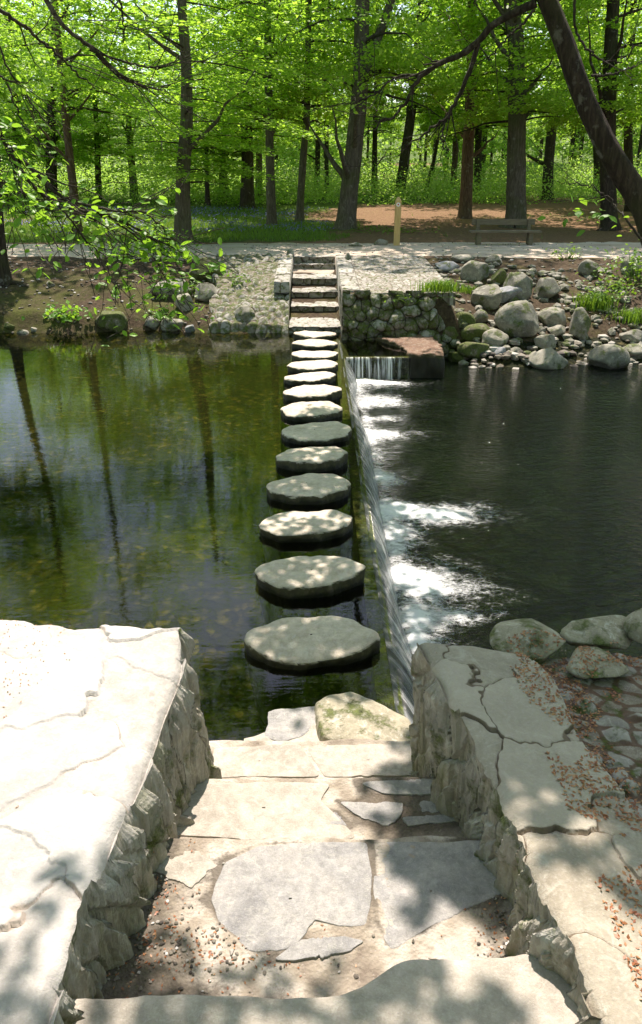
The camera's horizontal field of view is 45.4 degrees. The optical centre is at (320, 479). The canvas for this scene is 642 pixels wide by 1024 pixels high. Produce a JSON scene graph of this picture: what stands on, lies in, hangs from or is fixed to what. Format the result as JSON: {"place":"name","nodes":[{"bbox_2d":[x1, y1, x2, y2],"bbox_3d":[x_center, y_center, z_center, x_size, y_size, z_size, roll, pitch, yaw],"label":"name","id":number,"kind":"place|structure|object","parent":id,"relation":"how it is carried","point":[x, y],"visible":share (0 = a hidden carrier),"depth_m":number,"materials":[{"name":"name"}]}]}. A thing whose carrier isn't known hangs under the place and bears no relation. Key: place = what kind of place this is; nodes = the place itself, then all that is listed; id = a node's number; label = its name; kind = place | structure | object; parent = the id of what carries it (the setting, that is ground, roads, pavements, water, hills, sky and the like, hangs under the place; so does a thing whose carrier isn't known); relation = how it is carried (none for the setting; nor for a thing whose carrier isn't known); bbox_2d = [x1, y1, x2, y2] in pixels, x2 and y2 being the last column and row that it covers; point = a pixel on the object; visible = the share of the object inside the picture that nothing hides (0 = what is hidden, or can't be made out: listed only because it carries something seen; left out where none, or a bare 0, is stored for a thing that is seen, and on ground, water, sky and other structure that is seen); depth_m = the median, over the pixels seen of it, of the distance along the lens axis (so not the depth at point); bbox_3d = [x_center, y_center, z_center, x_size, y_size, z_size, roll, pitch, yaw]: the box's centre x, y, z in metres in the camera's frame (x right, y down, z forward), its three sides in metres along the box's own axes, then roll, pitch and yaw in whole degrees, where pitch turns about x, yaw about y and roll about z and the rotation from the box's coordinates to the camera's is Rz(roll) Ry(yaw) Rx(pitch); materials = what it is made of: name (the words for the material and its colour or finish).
{"place":"outdoors","nodes":[
{"label":"outdoors","id":0,"kind":"place"},
{"bbox_2d":[4,203,632,242],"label":"grass","id":1,"kind":"structure","parent":0,"point":[312,233],"depth_m":28.85,"materials":[{"name":"green plant"}]},
{"bbox_2d":[0,332,641,740],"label":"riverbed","id":2,"kind":"structure","parent":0,"point":[134,482],"depth_m":10.33,"materials":[{"name":"liquid"}]},
{"bbox_2d":[259,510,353,562],"bbox_3d":[-0.128,0.770,7.483,0.902,0.864,0.572,-2,23,0],"label":"stepping stone","id":3,"kind":"object","parent":2,"relation":"on","point":[285,535],"visible":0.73,"depth_m":7.21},
{"bbox_2d":[266,473,350,516],"bbox_3d":[-0.109,0.434,8.312,0.907,0.888,0.651,-10,24,-24],"label":"stepping stone","id":4,"kind":"object","parent":2,"relation":"on","point":[309,492],"visible":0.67,"depth_m":8.02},
{"bbox_2d":[283,371,335,390],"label":"stepping stone","id":5,"kind":"object","parent":2,"relation":"on","point":[314,378],"visible":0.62,"depth_m":12.37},
{"bbox_2d":[255,556,365,624],"bbox_3d":[-0.077,1.137,6.560,0.929,0.879,0.581,-2,23,0],"label":"stepping stone","id":6,"kind":"object","parent":2,"relation":"on","point":[306,586],"visible":0.74,"depth_m":6.30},
{"bbox_2d":[280,401,342,431],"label":"stepping stone","id":7,"kind":"object","parent":2,"relation":"on","point":[298,413],"visible":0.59,"depth_m":10.65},
{"bbox_2d":[244,616,379,725],"bbox_3d":[-0.054,1.505,5.665,0.980,0.865,0.555,-2,21,0],"label":"stepping stone","id":8,"kind":"object","parent":2,"relation":"on","point":[296,662],"visible":0.81,"depth_m":5.43,"materials":[{"name":"stone"}]},
{"bbox_2d":[276,446,347,479],"bbox_3d":[-0.098,0.090,9.133,0.859,0.889,0.606,-2,23,0],"label":"stepping stone","id":9,"kind":"object","parent":2,"relation":"on","point":[317,460],"visible":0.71,"depth_m":8.86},
{"bbox_2d":[283,384,341,406],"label":"stepping stone","id":10,"kind":"object","parent":2,"relation":"on","point":[311,393],"visible":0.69,"depth_m":11.48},
{"bbox_2d":[287,360,337,386],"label":"stepping stone","id":11,"kind":"object","parent":2,"relation":"on","point":[294,368],"visible":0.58,"depth_m":13.09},
{"bbox_2d":[291,350,337,361],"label":"stepping stone","id":12,"kind":"object","parent":2,"relation":"on","point":[300,355],"visible":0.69,"depth_m":13.86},
{"bbox_2d":[293,331,335,340],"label":"stepping stone","id":13,"kind":"object","parent":2,"relation":"on","point":[305,335],"visible":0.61,"depth_m":15.55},
{"bbox_2d":[292,339,337,351],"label":"stepping stone","id":14,"kind":"object","parent":2,"relation":"on","point":[314,345],"visible":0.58,"depth_m":14.77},
{"bbox_2d":[280,421,351,452],"bbox_3d":[-0.040,-0.257,10.049,0.924,0.869,0.659,-9,24,-21],"label":"stepping stone","id":15,"kind":"object","parent":2,"relation":"on","point":[328,433],"visible":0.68,"depth_m":9.76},
{"bbox_2d":[0,256,641,361],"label":"rubble","id":16,"kind":"object","parent":2,"relation":"on","point":[136,301],"visible":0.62,"depth_m":17.78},
{"bbox_2d":[333,339,414,723],"bbox_3d":[0.518,0.041,10.162,0.420,1.310,12.400,0,22,-1],"label":"weir","id":17,"kind":"object","parent":2,"relation":"on","point":[391,686],"visible":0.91,"depth_m":6.81,"materials":[{"name":"concrete"}]},
{"bbox_2d":[339,286,459,358],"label":"retaining wall","id":18,"kind":"structure","parent":2,"relation":"on","point":[365,322],"depth_m":15.45,"materials":[{"name":"stone"}]},
{"bbox_2d":[410,277,463,292],"bbox_3d":[2.390,-3.951,15.470,1.106,0.256,1.105,11,25,26],"label":"grass tuft","id":19,"kind":"object","parent":18,"relation":"on","point":[446,286],"visible":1,"depth_m":15.30,"materials":[{"name":"green plant"}]},
{"bbox_2d":[373,334,444,377],"bbox_3d":[1.711,-2.156,15.061,1.354,1.114,1.799,0,22,-1],"label":"stone ledge","id":20,"kind":"object","parent":2,"relation":"on","point":[426,359],"visible":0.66,"depth_m":14.53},
{"bbox_2d":[344,356,408,379],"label":"cascade","id":21,"kind":"object","parent":20,"relation":"attached to","point":[382,367],"visible":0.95,"depth_m":14.17,"materials":[{"name":"liquid"}]},
{"bbox_2d":[457,342,492,358],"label":"boulder","id":22,"kind":"object","parent":2,"relation":"on","point":[469,350],"visible":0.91,"depth_m":15.21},
{"bbox_2d":[482,328,508,346],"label":"boulder","id":23,"kind":"object","parent":2,"relation":"on","point":[495,337],"visible":0.81,"depth_m":15.33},
{"bbox_2d":[409,643,641,1023],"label":"parapet wall","id":24,"kind":"structure","parent":2,"relation":"on","point":[485,735],"depth_m":2.96,"materials":[{"name":"beige stone"}]},
{"bbox_2d":[433,261,641,364],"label":"pile rubble","id":25,"kind":"object","parent":2,"relation":"on","point":[565,300],"visible":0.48,"depth_m":16.66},
{"bbox_2d":[534,334,555,348],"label":"boulder","id":26,"kind":"object","parent":2,"relation":"on","point":[545,341],"visible":0.78,"depth_m":15.41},
{"bbox_2d":[528,348,567,369],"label":"boulder","id":27,"kind":"object","parent":2,"relation":"on","point":[549,359],"visible":0.92,"depth_m":14.85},
{"bbox_2d":[463,326,641,368],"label":"shore stones","id":28,"kind":"object","parent":2,"relation":"on","point":[515,356],"visible":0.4,"depth_m":15.19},
{"bbox_2d":[587,344,629,368],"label":"boulder","id":29,"kind":"object","parent":2,"relation":"on","point":[610,356],"visible":0.93,"depth_m":14.79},
{"bbox_2d":[624,344,641,358],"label":"boulder","id":30,"kind":"object","parent":2,"relation":"on","point":[634,350],"visible":0.52,"depth_m":15.41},
{"bbox_2d":[0,102,641,342],"bbox_3d":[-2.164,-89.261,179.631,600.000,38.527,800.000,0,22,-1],"label":"ground","id":31,"kind":"structure","parent":0,"point":[430,215],"depth_m":19.63,"materials":[{"name":"soil"}]},
{"bbox_2d":[0,0,36,287],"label":"tree","id":32,"kind":"object","parent":31,"relation":"on","point":[6,280],"visible":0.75,"depth_m":17.13,"materials":[{"name":"green plant"}]},
{"bbox_2d":[0,0,72,193],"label":"woodland tree","id":33,"kind":"object","parent":31,"relation":"on","point":[15,113],"visible":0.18,"depth_m":41.48,"materials":[{"name":"green plant"}]},
{"bbox_2d":[0,0,121,203],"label":"woodland tree","id":34,"kind":"object","parent":31,"relation":"on","point":[54,137],"visible":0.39,"depth_m":38.96,"materials":[{"name":"green plant"}]},
{"bbox_2d":[21,300,104,322],"bbox_3d":[-5.364,-3.542,16.223,1.645,0.455,1.127,0,22,-1],"label":"fern","id":35,"kind":"object","parent":31,"relation":"on","point":[63,316],"visible":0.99,"depth_m":16.20,"materials":[{"name":"green plant"}]},
{"bbox_2d":[0,0,180,234],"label":"woodland tree","id":36,"kind":"object","parent":31,"relation":"on","point":[58,44],"visible":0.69,"depth_m":24.61,"materials":[{"name":"green plant"}]},
{"bbox_2d":[18,0,164,199],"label":"woodland tree","id":37,"kind":"object","parent":31,"relation":"on","point":[99,137],"visible":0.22,"depth_m":41.44,"materials":[{"name":"green plant"}]},
{"bbox_2d":[0,620,221,1023],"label":"terrace","id":38,"kind":"structure","parent":31,"relation":"on","point":[107,766],"depth_m":3.04,"materials":[{"name":"stone"}]},
{"bbox_2d":[95,311,127,331],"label":"boulder","id":39,"kind":"object","parent":31,"relation":"on","point":[111,320],"visible":0.87,"depth_m":16.32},
{"bbox_2d":[0,0,249,356],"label":"overhanging tree","id":40,"kind":"object","parent":31,"relation":"on","point":[95,211],"visible":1,"depth_m":4.97,"materials":[{"name":"green plant"}]},
{"bbox_2d":[41,1,222,200],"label":"beech tree","id":41,"kind":"object","parent":31,"relation":"on","point":[128,133],"visible":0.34,"depth_m":41.91,"materials":[{"name":"green plant"}]},
{"bbox_2d":[4,205,333,233],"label":"bluebells","id":42,"kind":"object","parent":31,"relation":"on","point":[200,219],"visible":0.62,"depth_m":29.98,"materials":[{"name":"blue plant"}]},
{"bbox_2d":[151,278,188,298],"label":"boulder","id":43,"kind":"object","parent":31,"relation":"on","point":[173,290],"visible":0.27,"depth_m":17.28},
{"bbox_2d":[14,0,328,243],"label":"beech tree","id":44,"kind":"object","parent":31,"relation":"on","point":[182,156],"visible":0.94,"depth_m":22.14,"materials":[{"name":"green plant"}]},
{"bbox_2d":[161,319,183,332],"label":"boulder","id":45,"kind":"object","parent":31,"relation":"on","point":[169,326],"visible":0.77,"depth_m":16.38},
{"bbox_2d":[175,293,194,310],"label":"boulder","id":46,"kind":"object","parent":31,"relation":"on","point":[189,299],"visible":0.6,"depth_m":16.70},
{"bbox_2d":[134,0,264,206],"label":"woodland tree","id":47,"kind":"object","parent":31,"relation":"on","point":[207,186],"visible":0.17,"depth_m":37.31,"materials":[{"name":"green plant"}]},
{"bbox_2d":[189,257,221,279],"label":"boulder","id":48,"kind":"object","parent":31,"relation":"on","point":[195,274],"visible":0.4,"depth_m":18.00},
{"bbox_2d":[195,283,216,301],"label":"boulder","id":49,"kind":"object","parent":31,"relation":"on","point":[206,295],"visible":0.84,"depth_m":17.02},
{"bbox_2d":[133,14,317,197],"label":"woodland tree","id":50,"kind":"object","parent":31,"relation":"on","point":[150,75],"visible":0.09,"depth_m":43.22,"materials":[{"name":"green plant"}]},
{"bbox_2d":[118,0,350,208],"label":"woodland tree","id":51,"kind":"object","parent":31,"relation":"on","point":[247,198],"visible":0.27,"depth_m":36.38,"materials":[{"name":"green plant"}]},
{"bbox_2d":[235,305,254,321],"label":"boulder","id":52,"kind":"object","parent":31,"relation":"on","point":[244,313],"visible":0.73,"depth_m":16.29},
{"bbox_2d":[207,253,292,340],"bbox_3d":[-1.781,-4.321,18.214,2.142,1.610,4.750,0,22,-1],"label":"stone abutment","id":53,"kind":"object","parent":31,"relation":"on","point":[266,303],"visible":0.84,"depth_m":16.91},
{"bbox_2d":[208,0,311,195],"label":"woodland tree","id":54,"kind":"object","parent":31,"relation":"on","point":[260,131],"visible":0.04,"depth_m":45.42,"materials":[{"name":"green plant"}]},
{"bbox_2d":[187,0,349,225],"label":"beech tree","id":55,"kind":"object","parent":31,"relation":"on","point":[271,215],"visible":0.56,"depth_m":28.50,"materials":[{"name":"green plant"}]},
{"bbox_2d":[207,0,421,221],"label":"beech tree","id":56,"kind":"object","parent":31,"relation":"on","point":[299,215],"visible":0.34,"depth_m":29.90,"materials":[{"name":"green plant"}]},
{"bbox_2d":[274,254,359,335],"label":"stone staircase","id":57,"kind":"structure","parent":31,"relation":"on","point":[344,278],"depth_m":17.98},
{"bbox_2d":[0,0,641,205],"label":"woodland","id":58,"kind":"object","parent":31,"relation":"on","point":[575,150],"visible":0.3,"depth_m":50.62,"materials":[{"name":"green plant"}]},
{"bbox_2d":[271,0,373,192],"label":"woodland tree","id":59,"kind":"object","parent":31,"relation":"on","point":[326,157],"visible":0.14,"depth_m":44.43,"materials":[{"name":"green plant"}]},
{"bbox_2d":[15,242,631,257],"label":"path stones","id":60,"kind":"object","parent":31,"relation":"on","point":[365,248],"visible":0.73,"depth_m":21.98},
{"bbox_2d":[73,692,581,1023],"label":"stone staircase","id":61,"kind":"structure","parent":31,"relation":"on","point":[308,821],"depth_m":2.98,"materials":[{"name":"stone"}]},
{"bbox_2d":[106,776,509,997],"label":"stair litter","id":62,"kind":"object","parent":61,"relation":"on","point":[224,958],"visible":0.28,"depth_m":2.82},
{"bbox_2d":[107,862,515,994],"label":"stone chips","id":63,"kind":"object","parent":61,"relation":"on","point":[356,976],"visible":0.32,"depth_m":2.82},
{"bbox_2d":[260,0,398,193],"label":"woodland tree","id":64,"kind":"object","parent":31,"relation":"on","point":[316,158],"visible":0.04,"depth_m":48.00,"materials":[{"name":"green plant"}]},
{"bbox_2d":[226,0,478,229],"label":"beech tree","id":65,"kind":"object","parent":31,"relation":"on","point":[362,69],"visible":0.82,"depth_m":26.05,"materials":[{"name":"green plant"}]},
{"bbox_2d":[325,224,439,233],"bbox_3d":[2.654,-9.081,27.859,5.042,0.239,3.382,0,22,-1],"label":"bank plant","id":66,"kind":"object","parent":31,"relation":"on","point":[375,228],"visible":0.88,"depth_m":27.75,"materials":[{"name":"green plant"}]},
{"bbox_2d":[331,0,439,192],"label":"woodland tree","id":67,"kind":"object","parent":31,"relation":"on","point":[389,126],"visible":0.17,"depth_m":47.34,"materials":[{"name":"green plant"}]},
{"bbox_2d":[393,197,400,245],"bbox_3d":[2.253,-7.568,22.646,0.175,1.470,0.182,0,22,-1],"label":"waymarker post","id":68,"kind":"object","parent":31,"relation":"on","point":[397,223],"visible":0.99,"depth_m":22.56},
{"bbox_2d":[321,0,485,196],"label":"woodland tree","id":69,"kind":"object","parent":31,"relation":"on","point":[408,132],"visible":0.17,"depth_m":45.12,"materials":[{"name":"green plant"}]},
{"bbox_2d":[351,255,455,305],"bbox_3d":[1.741,-4.726,17.892,1.920,0.490,5.120,0,22,-1],"label":"cobbled apron","id":70,"kind":"object","parent":31,"relation":"on","point":[383,274],"visible":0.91,"depth_m":17.55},
{"bbox_2d":[394,0,488,189],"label":"woodland tree","id":71,"kind":"object","parent":31,"relation":"on","point":[435,148],"visible":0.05,"depth_m":49.57,"materials":[{"name":"green plant"}]},
{"bbox_2d":[435,261,458,271],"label":"boulder","id":72,"kind":"object","parent":31,"relation":"on","point":[446,266],"visible":0.85,"depth_m":18.49,"materials":[{"name":"grey stone"}]},
{"bbox_2d":[402,0,506,194],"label":"woodland tree","id":73,"kind":"object","parent":31,"relation":"on","point":[454,165],"visible":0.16,"depth_m":46.94,"materials":[{"name":"green plant"}]},
{"bbox_2d":[455,312,475,325],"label":"boulder","id":74,"kind":"object","parent":31,"relation":"on","point":[468,318],"visible":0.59,"depth_m":15.70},
{"bbox_2d":[290,0,641,245],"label":"leaning tree","id":75,"kind":"object","parent":31,"relation":"on","point":[623,173],"visible":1,"depth_m":7.38,"materials":[{"name":"brown plant"}]},
{"bbox_2d":[460,260,488,281],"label":"boulder","id":76,"kind":"object","parent":31,"relation":"on","point":[474,271],"visible":0.88,"depth_m":17.60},
{"bbox_2d":[460,323,489,340],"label":"boulder","id":77,"kind":"object","parent":31,"relation":"on","point":[470,332],"visible":0.67,"depth_m":15.57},
{"bbox_2d":[370,0,587,218],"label":"woodland tree","id":78,"kind":"object","parent":31,"relation":"on","point":[469,154],"visible":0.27,"depth_m":32.11,"materials":[{"name":"green plant"}]},
{"bbox_2d":[470,284,501,309],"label":"boulder","id":79,"kind":"object","parent":31,"relation":"on","point":[488,297],"visible":0.86,"depth_m":16.39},
{"bbox_2d":[420,0,564,195],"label":"woodland tree","id":80,"kind":"object","parent":31,"relation":"on","point":[478,144],"visible":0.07,"depth_m":46.27,"materials":[{"name":"green plant"}]},
{"bbox_2d":[490,269,506,284],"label":"boulder","id":81,"kind":"object","parent":31,"relation":"on","point":[499,276],"visible":0.76,"depth_m":17.39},
{"bbox_2d":[469,219,541,244],"bbox_3d":[5.465,-7.330,22.903,2.098,0.834,0.505,0,22,-1],"label":"park bench","id":82,"kind":"object","parent":31,"relation":"on","point":[528,231],"visible":0.8,"depth_m":22.94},
{"bbox_2d":[500,286,521,302],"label":"boulder","id":83,"kind":"object","parent":31,"relation":"on","point":[509,293],"visible":0.54,"depth_m":16.59,"materials":[{"name":"grey stone"}]},
{"bbox_2d":[389,0,641,228],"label":"beech tree","id":84,"kind":"object","parent":31,"relation":"on","point":[516,90],"visible":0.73,"depth_m":27.52,"materials":[{"name":"green plant"}]},
{"bbox_2d":[494,300,538,337],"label":"boulder","id":85,"kind":"object","parent":31,"relation":"on","point":[516,319],"visible":0.88,"depth_m":15.45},
{"bbox_2d":[503,272,532,299],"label":"boulder","id":86,"kind":"object","parent":31,"relation":"on","point":[523,281],"visible":0.69,"depth_m":16.70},
{"bbox_2d":[534,277,560,298],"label":"boulder","id":87,"kind":"object","parent":31,"relation":"on","point":[547,287],"visible":0.9,"depth_m":16.96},
{"bbox_2d":[537,307,565,325],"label":"boulder","id":88,"kind":"object","parent":31,"relation":"on","point":[551,316],"visible":0.84,"depth_m":16.00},
{"bbox_2d":[491,0,641,211],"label":"woodland tree","id":89,"kind":"object","parent":31,"relation":"on","point":[628,146],"visible":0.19,"depth_m":35.08,"materials":[{"name":"green plant"}]},
{"bbox_2d":[497,0,639,199],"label":"woodland tree","id":90,"kind":"object","parent":31,"relation":"on","point":[550,142],"visible":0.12,"depth_m":42.51,"materials":[{"name":"green plant"}]},
{"bbox_2d":[506,0,641,230],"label":"woodland tree","id":91,"kind":"object","parent":31,"relation":"on","point":[606,95],"visible":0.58,"depth_m":26.66,"materials":[{"name":"green plant"}]},
{"bbox_2d":[569,307,590,337],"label":"boulder","id":92,"kind":"object","parent":31,"relation":"on","point":[580,325],"visible":0.91,"depth_m":15.74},
{"bbox_2d":[533,0,640,195],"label":"woodland tree","id":93,"kind":"object","parent":31,"relation":"on","point":[596,159],"visible":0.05,"depth_m":45.38,"materials":[{"name":"green plant"}]},
{"bbox_2d":[578,259,598,276],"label":"boulder","id":94,"kind":"object","parent":31,"relation":"on","point":[586,267],"visible":0.86,"depth_m":18.14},
{"bbox_2d":[565,291,625,311],"bbox_3d":[6.024,-3.950,16.764,1.590,0.394,1.161,0,22,-1],"label":"grass tuft","id":95,"kind":"object","parent":31,"relation":"on","point":[593,302],"visible":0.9,"depth_m":16.60,"materials":[{"name":"green plant"}]},
{"bbox_2d":[575,270,641,301],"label":"bank shrub","id":96,"kind":"object","parent":31,"relation":"on","point":[613,288],"visible":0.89,"depth_m":16.83,"materials":[{"name":"green plant"}]},
{"bbox_2d":[589,243,641,283],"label":"bank shrub","id":97,"kind":"object","parent":31,"relation":"on","point":[638,258],"visible":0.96,"depth_m":17.74,"materials":[{"name":"green plant"}]},
{"bbox_2d":[592,305,641,324],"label":"grass tuft","id":98,"kind":"object","parent":31,"relation":"on","point":[634,316],"visible":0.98,"depth_m":16.27,"materials":[{"name":"green plant"}]},
{"bbox_2d":[619,329,641,343],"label":"boulder","id":99,"kind":"object","parent":31,"relation":"on","point":[634,335],"visible":0.89,"depth_m":15.81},
{"bbox_2d":[620,255,641,274],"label":"boulder","id":100,"kind":"object","parent":31,"relation":"on","point":[625,261],"visible":0.54,"depth_m":18.28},
{"bbox_2d":[5,0,641,102],"label":"sky","id":101,"kind":"structure","parent":0,"point":[174,2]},
{"bbox_2d":[6,242,641,273],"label":"path","id":102,"kind":"structure","parent":0,"point":[499,249],"depth_m":21.68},
{"bbox_2d":[356,359,641,658],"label":"river water","id":103,"kind":"structure","parent":0,"point":[536,473],"depth_m":9.30,"materials":[{"name":"liquid"}]},
{"bbox_2d":[356,378,478,653],"bbox_3d":[2.336,0.040,9.379,3.540,0.048,10.410,0,22,-1],"label":"foam","id":104,"kind":"object","parent":103,"relation":"on","point":[414,581],"visible":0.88,"depth_m":7.75,"materials":[{"name":"white"}]},
{"bbox_2d":[538,653,641,816],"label":"cobbled ground","id":105,"kind":"structure","parent":0,"point":[618,732],"depth_m":3.60,"materials":[{"name":"grey stone"}]},
{"bbox_2d":[490,618,565,662],"bbox_3d":[1.103,0.851,4.124,0.401,0.182,0.332,0,22,-1],"label":"boulder","id":106,"kind":"object","parent":105,"relation":"on","point":[501,632],"visible":0.86,"depth_m":4.04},
{"bbox_2d":[507,628,641,999],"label":"bank litter","id":107,"kind":"object","parent":105,"relation":"on","point":[605,816],"visible":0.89,"depth_m":3.16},
{"bbox_2d":[560,615,631,648],"bbox_3d":[1.522,0.831,4.160,0.415,0.148,0.285,-15,26,-32],"label":"boulder","id":108,"kind":"object","parent":105,"relation":"on","point":[601,632],"visible":0.86,"depth_m":4.11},
{"bbox_2d":[566,647,629,678],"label":"boulder","id":109,"kind":"object","parent":105,"relation":"on","point":[613,670],"visible":0.94,"depth_m":3.84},
{"bbox_2d":[623,608,641,643],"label":"boulder","id":110,"kind":"object","parent":105,"relation":"on","point":[632,625],"visible":0.98,"depth_m":4.10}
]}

